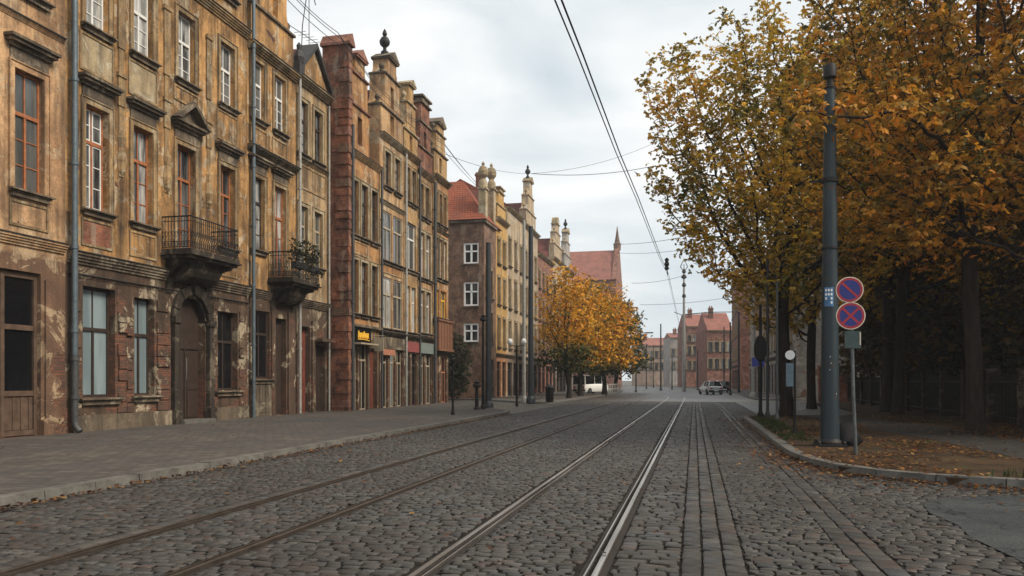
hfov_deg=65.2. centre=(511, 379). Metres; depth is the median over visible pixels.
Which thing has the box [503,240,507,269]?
window
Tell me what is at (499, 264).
window
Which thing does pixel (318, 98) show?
town house
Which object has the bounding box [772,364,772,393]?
window
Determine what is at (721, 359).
window
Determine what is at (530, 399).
tram pole
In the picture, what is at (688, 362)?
window
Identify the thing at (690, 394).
road
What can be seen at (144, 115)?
window
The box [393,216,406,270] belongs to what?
window
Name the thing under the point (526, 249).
window
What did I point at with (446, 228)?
window
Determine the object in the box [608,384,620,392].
guard rail
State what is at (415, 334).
window
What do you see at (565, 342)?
golden tree
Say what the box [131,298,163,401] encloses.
window
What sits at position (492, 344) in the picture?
window
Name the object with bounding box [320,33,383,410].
town house
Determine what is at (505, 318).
window
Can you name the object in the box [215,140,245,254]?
window
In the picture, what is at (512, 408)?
side street
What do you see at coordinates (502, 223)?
town house
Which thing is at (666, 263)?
insulator
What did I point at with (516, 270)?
window
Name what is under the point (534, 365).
window
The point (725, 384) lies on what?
parked car
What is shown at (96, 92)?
window
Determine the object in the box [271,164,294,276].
window
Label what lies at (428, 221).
window
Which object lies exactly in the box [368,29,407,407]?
town house
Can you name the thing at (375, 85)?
overhead wire
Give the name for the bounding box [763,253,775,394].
town house
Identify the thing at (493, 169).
overhead wire
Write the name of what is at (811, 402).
autumn tree
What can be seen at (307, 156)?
window
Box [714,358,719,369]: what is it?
window
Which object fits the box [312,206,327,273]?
window
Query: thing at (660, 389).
tram pole
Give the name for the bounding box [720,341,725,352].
window
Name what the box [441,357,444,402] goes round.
window
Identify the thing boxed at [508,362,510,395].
window
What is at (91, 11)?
window
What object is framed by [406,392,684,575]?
tram track
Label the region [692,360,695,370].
window
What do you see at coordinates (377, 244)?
window
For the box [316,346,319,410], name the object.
door
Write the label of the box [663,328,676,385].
town house
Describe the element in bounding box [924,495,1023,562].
asphalt road
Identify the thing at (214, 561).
tram track
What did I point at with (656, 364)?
window
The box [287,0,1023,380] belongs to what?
sky
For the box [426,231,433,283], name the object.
window
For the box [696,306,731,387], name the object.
town house
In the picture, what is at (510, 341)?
street lamp
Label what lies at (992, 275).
autumn tree
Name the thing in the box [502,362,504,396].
window
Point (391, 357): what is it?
window
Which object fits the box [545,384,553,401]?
litter bin
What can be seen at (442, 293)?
window
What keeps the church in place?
on the ground
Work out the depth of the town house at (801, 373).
66.29 m
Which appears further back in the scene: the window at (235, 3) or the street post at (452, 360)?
the street post at (452, 360)
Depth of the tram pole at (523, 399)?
53.31 m
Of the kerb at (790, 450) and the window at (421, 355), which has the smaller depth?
the kerb at (790, 450)
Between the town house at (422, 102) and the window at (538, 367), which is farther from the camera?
the window at (538, 367)
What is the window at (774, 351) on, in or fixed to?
in the town house at (772, 366)
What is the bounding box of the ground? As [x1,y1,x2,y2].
[622,381,635,401]
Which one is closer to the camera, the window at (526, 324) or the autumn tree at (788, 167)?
the autumn tree at (788, 167)
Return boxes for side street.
[448,400,577,413]
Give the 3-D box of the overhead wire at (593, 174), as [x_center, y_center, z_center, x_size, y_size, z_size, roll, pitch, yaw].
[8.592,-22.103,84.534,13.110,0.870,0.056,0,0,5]
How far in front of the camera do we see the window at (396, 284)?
45.64 m
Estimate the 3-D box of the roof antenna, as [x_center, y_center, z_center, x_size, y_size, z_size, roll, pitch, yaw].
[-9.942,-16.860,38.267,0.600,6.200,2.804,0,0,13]
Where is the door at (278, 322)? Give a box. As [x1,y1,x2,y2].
[276,319,280,414]
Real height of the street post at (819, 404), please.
2.050 m
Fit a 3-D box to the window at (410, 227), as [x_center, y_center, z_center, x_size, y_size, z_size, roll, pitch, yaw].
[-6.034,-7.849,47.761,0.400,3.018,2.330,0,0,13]
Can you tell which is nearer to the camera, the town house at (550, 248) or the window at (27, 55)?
the window at (27, 55)
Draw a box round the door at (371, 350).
[370,349,372,408]
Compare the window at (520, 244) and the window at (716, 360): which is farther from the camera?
the window at (716, 360)
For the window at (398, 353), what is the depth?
46.22 m
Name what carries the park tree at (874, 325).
on the verge
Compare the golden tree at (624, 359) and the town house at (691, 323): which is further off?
the town house at (691, 323)
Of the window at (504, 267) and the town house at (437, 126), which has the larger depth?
the window at (504, 267)
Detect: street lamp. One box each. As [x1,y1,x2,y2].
[507,338,525,406]
[635,332,652,391]
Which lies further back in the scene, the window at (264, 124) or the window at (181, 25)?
the window at (264, 124)
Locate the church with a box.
[570,227,621,387]
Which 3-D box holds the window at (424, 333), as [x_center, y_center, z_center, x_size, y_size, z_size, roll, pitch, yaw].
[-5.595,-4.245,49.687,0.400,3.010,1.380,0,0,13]
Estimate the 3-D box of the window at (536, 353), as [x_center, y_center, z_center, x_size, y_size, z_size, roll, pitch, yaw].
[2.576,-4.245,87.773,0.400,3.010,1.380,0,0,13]
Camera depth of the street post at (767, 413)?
31.12 m
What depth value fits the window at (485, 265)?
66.57 m
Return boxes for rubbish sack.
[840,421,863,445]
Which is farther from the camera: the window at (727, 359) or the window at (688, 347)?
the window at (688, 347)
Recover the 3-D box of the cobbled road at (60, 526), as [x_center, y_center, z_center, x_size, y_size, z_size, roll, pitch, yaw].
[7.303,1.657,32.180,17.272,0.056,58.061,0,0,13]
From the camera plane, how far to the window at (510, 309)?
76.02 m
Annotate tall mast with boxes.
[674,259,718,390]
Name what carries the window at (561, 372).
in the town house at (550, 248)
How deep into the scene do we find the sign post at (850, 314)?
16.32 m
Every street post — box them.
[450,354,454,414]
[480,314,486,408]
[645,343,646,388]
[653,345,653,387]
[671,362,672,388]
[697,350,698,389]
[723,327,724,380]
[729,322,731,394]
[765,254,769,418]
[775,281,779,419]
[817,367,820,406]
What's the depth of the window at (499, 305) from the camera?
71.75 m
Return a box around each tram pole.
[485,242,493,407]
[521,220,526,403]
[526,226,535,403]
[659,324,661,390]
[737,312,740,392]
[749,276,756,396]
[809,63,847,446]
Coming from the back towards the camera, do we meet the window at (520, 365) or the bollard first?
the window at (520, 365)
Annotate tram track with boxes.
[0,392,647,575]
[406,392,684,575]
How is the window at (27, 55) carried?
in the town house at (34, 246)
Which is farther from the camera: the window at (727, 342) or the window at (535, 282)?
the window at (727, 342)
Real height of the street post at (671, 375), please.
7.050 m
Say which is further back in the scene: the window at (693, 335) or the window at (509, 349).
the window at (693, 335)
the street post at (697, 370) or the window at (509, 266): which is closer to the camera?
the window at (509, 266)
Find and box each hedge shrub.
[959,349,1017,416]
[989,348,1023,413]
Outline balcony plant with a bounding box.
[285,238,322,286]
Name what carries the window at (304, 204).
in the town house at (318, 98)
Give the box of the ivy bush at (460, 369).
[448,332,471,399]
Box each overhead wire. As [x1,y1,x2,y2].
[288,0,482,191]
[297,0,472,178]
[300,0,481,188]
[446,154,530,173]
[531,165,655,174]
[543,134,671,172]
[554,0,679,327]
[561,0,679,324]
[651,297,728,304]
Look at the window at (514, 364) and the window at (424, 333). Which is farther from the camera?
the window at (514, 364)
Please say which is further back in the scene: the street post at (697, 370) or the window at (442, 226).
the street post at (697, 370)
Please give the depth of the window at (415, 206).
48.51 m
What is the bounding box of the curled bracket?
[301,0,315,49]
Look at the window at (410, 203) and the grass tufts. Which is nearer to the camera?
the grass tufts
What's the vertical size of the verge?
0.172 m
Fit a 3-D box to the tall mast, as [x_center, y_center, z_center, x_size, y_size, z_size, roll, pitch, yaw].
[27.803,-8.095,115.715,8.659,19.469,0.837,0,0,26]
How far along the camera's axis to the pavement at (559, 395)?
69.58 m
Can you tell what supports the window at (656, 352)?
in the town house at (641, 376)
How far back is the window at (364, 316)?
41.33 m
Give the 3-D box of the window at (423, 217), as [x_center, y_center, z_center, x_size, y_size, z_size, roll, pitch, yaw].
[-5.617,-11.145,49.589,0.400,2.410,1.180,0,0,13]
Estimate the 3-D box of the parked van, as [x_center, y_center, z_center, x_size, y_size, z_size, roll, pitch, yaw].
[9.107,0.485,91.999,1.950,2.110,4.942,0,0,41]
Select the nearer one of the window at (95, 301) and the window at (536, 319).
the window at (95, 301)
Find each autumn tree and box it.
[634,0,966,416]
[720,106,897,408]
[741,25,1023,411]
[755,0,1023,432]
[774,0,1023,414]
[822,0,1023,283]
[908,131,998,345]
[953,33,1023,332]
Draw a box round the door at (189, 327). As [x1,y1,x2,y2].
[180,300,198,418]
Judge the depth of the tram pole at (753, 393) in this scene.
70.86 m
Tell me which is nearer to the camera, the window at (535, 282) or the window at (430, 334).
the window at (430, 334)
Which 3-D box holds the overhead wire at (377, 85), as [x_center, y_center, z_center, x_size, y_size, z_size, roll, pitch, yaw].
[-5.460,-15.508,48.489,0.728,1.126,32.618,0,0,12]
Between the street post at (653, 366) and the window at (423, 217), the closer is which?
the window at (423, 217)
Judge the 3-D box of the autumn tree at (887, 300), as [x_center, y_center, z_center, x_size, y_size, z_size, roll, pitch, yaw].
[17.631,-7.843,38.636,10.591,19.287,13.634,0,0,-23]
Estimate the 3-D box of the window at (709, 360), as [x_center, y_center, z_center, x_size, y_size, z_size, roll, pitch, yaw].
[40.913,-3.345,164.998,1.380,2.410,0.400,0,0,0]
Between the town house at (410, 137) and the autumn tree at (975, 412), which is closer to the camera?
the autumn tree at (975, 412)
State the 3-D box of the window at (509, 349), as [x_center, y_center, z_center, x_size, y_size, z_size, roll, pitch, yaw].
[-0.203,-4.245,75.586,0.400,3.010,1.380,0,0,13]
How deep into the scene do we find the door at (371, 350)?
42.49 m
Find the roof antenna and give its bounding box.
[290,0,317,43]
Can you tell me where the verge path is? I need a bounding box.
[796,415,1023,458]
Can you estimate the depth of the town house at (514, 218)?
77.11 m
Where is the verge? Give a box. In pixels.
[751,402,1023,488]
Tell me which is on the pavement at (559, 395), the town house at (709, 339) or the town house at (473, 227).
the town house at (473, 227)
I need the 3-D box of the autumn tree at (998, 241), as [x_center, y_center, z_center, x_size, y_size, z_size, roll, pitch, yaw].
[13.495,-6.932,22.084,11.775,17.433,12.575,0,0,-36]
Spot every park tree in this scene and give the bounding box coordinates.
[819,265,910,377]
[839,251,952,377]
[858,203,1019,374]
[865,262,983,362]
[942,127,1023,378]
[954,279,1019,369]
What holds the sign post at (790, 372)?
on the verge
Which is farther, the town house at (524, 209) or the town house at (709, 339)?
the town house at (709, 339)
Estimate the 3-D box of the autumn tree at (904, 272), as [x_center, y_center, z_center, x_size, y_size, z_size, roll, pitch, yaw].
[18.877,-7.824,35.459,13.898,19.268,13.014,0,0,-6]
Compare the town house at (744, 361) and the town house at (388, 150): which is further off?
the town house at (744, 361)
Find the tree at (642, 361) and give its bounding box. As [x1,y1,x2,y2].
[589,294,653,391]
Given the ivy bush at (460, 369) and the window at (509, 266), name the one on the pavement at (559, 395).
the ivy bush at (460, 369)
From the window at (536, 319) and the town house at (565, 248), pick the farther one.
the town house at (565, 248)
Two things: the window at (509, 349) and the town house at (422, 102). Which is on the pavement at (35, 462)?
the town house at (422, 102)
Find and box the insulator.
[664,258,668,274]
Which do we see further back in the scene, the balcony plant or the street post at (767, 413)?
the balcony plant
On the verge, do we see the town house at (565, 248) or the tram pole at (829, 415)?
the tram pole at (829, 415)
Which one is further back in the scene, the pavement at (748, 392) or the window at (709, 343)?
the window at (709, 343)
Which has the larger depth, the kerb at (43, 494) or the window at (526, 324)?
the window at (526, 324)
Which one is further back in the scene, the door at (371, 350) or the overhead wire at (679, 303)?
the overhead wire at (679, 303)
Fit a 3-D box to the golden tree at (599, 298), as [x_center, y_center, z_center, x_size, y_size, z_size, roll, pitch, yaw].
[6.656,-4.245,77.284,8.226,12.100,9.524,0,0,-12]
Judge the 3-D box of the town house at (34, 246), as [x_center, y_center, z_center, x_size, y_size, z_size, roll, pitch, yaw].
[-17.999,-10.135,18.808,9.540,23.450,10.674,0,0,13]
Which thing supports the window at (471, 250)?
in the town house at (473, 227)
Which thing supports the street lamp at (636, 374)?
on the road at (690, 394)
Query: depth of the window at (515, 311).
77.79 m
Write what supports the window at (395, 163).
in the town house at (388, 150)
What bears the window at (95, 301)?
in the town house at (164, 289)
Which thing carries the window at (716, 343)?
in the town house at (709, 339)
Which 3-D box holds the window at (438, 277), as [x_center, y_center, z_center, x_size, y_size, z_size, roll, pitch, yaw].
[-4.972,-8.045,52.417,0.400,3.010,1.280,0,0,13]
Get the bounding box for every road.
[0,401,1023,575]
[570,386,817,401]
[736,402,857,414]
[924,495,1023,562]
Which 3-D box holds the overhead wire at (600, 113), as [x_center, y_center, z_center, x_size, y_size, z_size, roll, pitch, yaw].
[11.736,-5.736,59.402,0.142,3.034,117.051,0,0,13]
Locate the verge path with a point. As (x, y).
(997, 445)
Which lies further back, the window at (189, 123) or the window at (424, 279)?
the window at (424, 279)
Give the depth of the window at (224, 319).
31.02 m
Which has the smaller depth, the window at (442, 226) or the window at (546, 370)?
the window at (442, 226)
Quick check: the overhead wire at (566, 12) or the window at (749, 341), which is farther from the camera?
the window at (749, 341)
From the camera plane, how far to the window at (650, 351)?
230.19 m
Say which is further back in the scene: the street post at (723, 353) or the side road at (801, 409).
the street post at (723, 353)
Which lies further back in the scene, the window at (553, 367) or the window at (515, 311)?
the window at (553, 367)
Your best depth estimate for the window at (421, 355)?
50.12 m
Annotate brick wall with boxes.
[817,366,850,401]
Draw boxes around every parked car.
[699,381,722,393]
[719,381,728,391]
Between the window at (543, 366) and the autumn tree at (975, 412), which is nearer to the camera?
the autumn tree at (975, 412)
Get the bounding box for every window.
[3,30,61,204]
[26,0,55,11]
[78,71,123,221]
[79,287,125,404]
[80,0,118,44]
[126,96,166,233]
[129,0,161,70]
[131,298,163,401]
[171,102,211,249]
[174,2,202,93]
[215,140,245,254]
[215,312,245,395]
[217,33,241,116]
[226,0,241,7]
[248,153,274,256]
[249,52,270,128]
[249,311,276,383]
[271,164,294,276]
[272,68,291,140]
[296,93,313,160]
[296,199,310,264]
[312,104,327,169]
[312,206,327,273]
[351,176,363,239]
[351,255,362,317]
[359,345,364,409]
[360,179,372,243]
[361,257,372,319]
[370,185,381,247]
[370,261,381,320]
[383,146,394,192]
[383,210,394,266]
[383,276,396,331]
[383,355,385,407]
[390,355,392,406]
[393,153,403,198]
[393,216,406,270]
[393,280,406,333]
[396,351,400,406]
[404,223,419,275]
[408,164,412,206]
[411,167,419,209]
[412,288,419,335]
[412,354,414,404]
[418,179,427,220]
[418,228,427,281]
[418,286,427,335]
[421,355,422,403]
[425,183,432,223]
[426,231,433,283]
[426,289,434,336]
[426,356,429,403]
[433,187,440,225]
[433,233,440,280]
[439,190,444,228]
[440,236,444,282]
[441,292,449,320]
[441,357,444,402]
[443,194,449,230]
[443,238,449,283]
[462,243,479,264]
[462,282,479,306]
[464,323,479,342]
[485,265,485,298]
[491,268,493,301]
[491,310,493,345]
[497,236,502,266]
[497,274,502,306]
[497,315,502,348]
[497,361,498,396]
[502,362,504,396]
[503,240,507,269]
[503,277,507,308]
[503,317,507,349]
[508,235,513,268]
[508,276,513,310]
[508,319,513,350]
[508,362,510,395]
[513,363,515,395]
[514,240,518,272]
[514,279,518,312]
[514,321,518,351]
[519,363,521,394]
[520,244,521,274]
[520,282,521,314]
[520,322,521,352]
[526,249,527,278]
[526,286,527,316]
[526,324,527,353]
[534,256,537,284]
[534,290,537,320]
[534,327,537,354]
[534,365,535,393]
[538,367,539,392]
[542,366,543,392]
[546,370,547,384]
[553,367,554,391]
[560,372,561,391]
[563,371,564,390]
[649,350,652,358]
[654,350,658,358]
[654,362,658,369]
[671,348,675,356]
[686,334,691,342]
[686,345,691,355]
[686,360,691,370]
[692,334,695,342]
[692,345,695,355]
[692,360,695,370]
[707,341,713,352]
[707,358,713,369]
[714,341,719,352]
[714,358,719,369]
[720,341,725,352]
[720,358,725,369]
[726,341,731,352]
[726,358,731,369]
[749,341,750,360]
[770,325,772,353]
[772,325,775,352]
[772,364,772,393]
[775,364,775,394]
[789,328,791,345]
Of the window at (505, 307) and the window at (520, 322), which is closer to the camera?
the window at (505, 307)
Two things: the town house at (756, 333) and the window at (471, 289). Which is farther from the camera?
the town house at (756, 333)
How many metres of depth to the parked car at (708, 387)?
90.21 m
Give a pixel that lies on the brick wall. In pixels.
(842, 389)
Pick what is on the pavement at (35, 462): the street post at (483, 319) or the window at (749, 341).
the street post at (483, 319)
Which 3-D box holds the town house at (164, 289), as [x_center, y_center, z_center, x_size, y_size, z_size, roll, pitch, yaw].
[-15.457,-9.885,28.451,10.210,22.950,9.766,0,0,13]
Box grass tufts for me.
[751,416,1023,476]
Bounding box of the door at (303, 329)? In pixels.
[302,327,304,412]
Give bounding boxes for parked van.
[572,375,607,393]
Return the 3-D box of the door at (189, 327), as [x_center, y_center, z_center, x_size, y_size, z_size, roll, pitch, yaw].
[-11.735,-0.675,28.627,0.110,4.370,1.637,0,0,13]
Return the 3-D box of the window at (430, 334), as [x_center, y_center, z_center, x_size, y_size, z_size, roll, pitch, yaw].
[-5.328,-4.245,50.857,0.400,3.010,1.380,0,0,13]
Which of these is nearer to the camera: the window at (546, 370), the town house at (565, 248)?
the window at (546, 370)
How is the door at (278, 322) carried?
in the town house at (282, 292)
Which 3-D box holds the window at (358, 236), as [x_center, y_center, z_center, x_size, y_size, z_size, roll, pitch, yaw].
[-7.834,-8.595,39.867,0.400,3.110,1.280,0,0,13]
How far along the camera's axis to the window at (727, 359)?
165.12 m
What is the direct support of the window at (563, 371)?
in the town house at (565, 248)
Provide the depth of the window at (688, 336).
185.10 m
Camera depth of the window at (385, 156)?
44.36 m
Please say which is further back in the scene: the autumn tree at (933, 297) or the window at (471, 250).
the window at (471, 250)
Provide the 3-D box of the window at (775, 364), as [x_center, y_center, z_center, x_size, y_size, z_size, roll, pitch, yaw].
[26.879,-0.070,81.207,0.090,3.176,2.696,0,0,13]
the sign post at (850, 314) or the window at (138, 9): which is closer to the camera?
the sign post at (850, 314)
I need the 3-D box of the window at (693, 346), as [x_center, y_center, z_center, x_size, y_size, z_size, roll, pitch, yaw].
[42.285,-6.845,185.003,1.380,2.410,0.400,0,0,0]
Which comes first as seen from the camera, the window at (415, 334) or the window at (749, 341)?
the window at (415, 334)
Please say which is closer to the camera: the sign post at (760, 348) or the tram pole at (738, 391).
the sign post at (760, 348)
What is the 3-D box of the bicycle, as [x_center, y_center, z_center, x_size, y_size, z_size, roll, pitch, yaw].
[1.554,0.979,61.698,1.744,1.110,0.581,0,0,-16]
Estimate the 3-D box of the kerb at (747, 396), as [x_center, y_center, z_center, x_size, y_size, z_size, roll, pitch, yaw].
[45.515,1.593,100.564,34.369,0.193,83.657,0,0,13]
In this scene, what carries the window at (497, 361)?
in the town house at (502, 223)
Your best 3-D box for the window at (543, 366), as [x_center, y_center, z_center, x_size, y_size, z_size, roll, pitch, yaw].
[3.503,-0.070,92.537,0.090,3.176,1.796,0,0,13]
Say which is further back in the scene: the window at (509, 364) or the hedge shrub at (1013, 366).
the window at (509, 364)
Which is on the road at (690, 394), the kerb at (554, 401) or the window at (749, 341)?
the kerb at (554, 401)
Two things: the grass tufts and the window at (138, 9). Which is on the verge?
the grass tufts
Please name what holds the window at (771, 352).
in the town house at (772, 366)
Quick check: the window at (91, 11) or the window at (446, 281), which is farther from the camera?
the window at (446, 281)
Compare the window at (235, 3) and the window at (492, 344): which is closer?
the window at (235, 3)
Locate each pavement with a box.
[0,402,502,494]
[448,389,619,403]
[731,388,817,399]
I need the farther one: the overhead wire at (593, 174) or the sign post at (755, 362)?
the overhead wire at (593, 174)
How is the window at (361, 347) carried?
in the town house at (357, 347)
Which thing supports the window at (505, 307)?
in the town house at (502, 223)
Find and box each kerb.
[0,402,509,508]
[474,389,622,403]
[731,391,817,400]
[742,415,1023,490]
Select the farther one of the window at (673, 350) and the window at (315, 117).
the window at (673, 350)
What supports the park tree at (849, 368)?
on the verge
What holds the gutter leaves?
on the cobbled road at (60, 526)
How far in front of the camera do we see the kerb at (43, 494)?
13.97 m
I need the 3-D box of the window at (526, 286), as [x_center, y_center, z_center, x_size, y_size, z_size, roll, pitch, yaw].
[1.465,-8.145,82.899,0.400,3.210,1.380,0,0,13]
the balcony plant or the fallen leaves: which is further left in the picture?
the balcony plant
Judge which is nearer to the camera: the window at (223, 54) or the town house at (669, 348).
the window at (223, 54)
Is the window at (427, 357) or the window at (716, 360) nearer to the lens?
the window at (427, 357)
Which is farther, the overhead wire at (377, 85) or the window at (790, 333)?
the window at (790, 333)
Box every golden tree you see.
[533,260,607,397]
[537,273,629,395]
[573,280,652,395]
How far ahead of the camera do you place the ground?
390.92 m
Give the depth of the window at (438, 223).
52.61 m
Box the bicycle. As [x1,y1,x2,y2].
[521,386,542,399]
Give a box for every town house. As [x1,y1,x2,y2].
[0,0,82,438]
[65,0,255,432]
[247,0,321,417]
[293,44,335,413]
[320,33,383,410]
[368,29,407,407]
[398,80,421,405]
[413,93,436,404]
[429,117,453,403]
[448,162,501,397]
[456,172,526,395]
[470,186,509,396]
[506,165,540,394]
[538,217,565,391]
[538,251,555,393]
[561,219,574,390]
[632,333,663,385]
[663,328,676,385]
[677,308,700,386]
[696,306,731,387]
[730,274,761,389]
[747,281,762,392]
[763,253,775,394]
[774,235,880,397]
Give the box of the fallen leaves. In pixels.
[748,414,1023,478]
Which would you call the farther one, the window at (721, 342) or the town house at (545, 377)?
the window at (721, 342)
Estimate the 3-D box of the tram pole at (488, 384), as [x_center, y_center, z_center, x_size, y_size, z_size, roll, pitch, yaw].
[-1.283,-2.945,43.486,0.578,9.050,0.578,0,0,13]
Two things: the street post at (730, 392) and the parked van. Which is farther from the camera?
the parked van
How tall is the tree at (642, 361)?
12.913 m
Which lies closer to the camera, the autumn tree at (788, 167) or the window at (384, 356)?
the autumn tree at (788, 167)
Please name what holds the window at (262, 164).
in the town house at (282, 292)
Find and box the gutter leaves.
[0,407,1023,565]
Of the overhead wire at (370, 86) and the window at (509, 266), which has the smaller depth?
the overhead wire at (370, 86)
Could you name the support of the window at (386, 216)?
in the town house at (388, 150)
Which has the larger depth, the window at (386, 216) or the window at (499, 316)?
the window at (499, 316)
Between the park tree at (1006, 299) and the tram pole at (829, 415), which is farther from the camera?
the park tree at (1006, 299)
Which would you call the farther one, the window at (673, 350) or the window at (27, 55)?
the window at (673, 350)
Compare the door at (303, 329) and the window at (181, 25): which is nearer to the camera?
the window at (181, 25)
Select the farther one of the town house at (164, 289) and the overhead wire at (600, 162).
the overhead wire at (600, 162)
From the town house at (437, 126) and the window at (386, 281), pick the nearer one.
the window at (386, 281)
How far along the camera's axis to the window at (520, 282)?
80.00 m
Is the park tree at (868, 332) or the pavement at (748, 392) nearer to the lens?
the park tree at (868, 332)
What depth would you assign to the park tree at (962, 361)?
36.03 m
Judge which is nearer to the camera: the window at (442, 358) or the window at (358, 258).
the window at (358, 258)
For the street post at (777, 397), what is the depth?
29.72 m
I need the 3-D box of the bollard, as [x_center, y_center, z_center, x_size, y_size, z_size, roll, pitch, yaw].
[-1.810,0.790,41.135,0.440,1.580,0.418,0,0,13]
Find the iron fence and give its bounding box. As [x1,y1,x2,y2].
[847,367,1023,427]
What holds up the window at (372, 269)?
in the town house at (357, 347)
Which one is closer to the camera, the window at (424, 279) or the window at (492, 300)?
the window at (424, 279)
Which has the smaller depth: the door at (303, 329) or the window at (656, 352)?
the door at (303, 329)
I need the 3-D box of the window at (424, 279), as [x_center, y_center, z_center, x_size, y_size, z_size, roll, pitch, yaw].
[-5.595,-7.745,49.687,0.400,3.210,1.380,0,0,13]
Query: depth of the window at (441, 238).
53.68 m
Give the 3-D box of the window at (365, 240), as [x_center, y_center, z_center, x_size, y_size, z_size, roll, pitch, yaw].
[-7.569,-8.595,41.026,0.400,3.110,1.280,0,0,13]
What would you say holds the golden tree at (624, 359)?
on the pavement at (559, 395)
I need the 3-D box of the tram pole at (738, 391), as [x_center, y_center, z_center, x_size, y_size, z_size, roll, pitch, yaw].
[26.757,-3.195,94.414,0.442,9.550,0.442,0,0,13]
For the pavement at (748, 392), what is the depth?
83.97 m
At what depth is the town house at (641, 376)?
230.00 m
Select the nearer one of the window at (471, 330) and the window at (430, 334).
the window at (430, 334)
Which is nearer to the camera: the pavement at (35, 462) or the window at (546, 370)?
the pavement at (35, 462)
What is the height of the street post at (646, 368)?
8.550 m
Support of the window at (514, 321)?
in the town house at (514, 218)
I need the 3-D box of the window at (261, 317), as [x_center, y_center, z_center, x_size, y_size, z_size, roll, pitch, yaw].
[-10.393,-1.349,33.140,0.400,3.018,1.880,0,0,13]
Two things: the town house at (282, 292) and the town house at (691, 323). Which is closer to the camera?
the town house at (282, 292)
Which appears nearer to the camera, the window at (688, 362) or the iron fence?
the iron fence
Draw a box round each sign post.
[752,358,763,397]
[754,304,765,417]
[785,350,796,433]
[836,277,865,454]
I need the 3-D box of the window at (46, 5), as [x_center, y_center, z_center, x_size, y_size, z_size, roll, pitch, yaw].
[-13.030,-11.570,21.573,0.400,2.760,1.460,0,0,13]
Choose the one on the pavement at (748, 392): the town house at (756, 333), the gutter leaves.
the town house at (756, 333)
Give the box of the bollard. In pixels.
[473,380,480,409]
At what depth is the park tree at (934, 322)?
37.69 m
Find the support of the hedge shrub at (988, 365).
on the verge
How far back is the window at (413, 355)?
48.69 m
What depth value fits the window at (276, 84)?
34.77 m
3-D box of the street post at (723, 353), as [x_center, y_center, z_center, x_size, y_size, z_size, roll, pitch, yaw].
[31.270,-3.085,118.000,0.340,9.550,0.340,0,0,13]

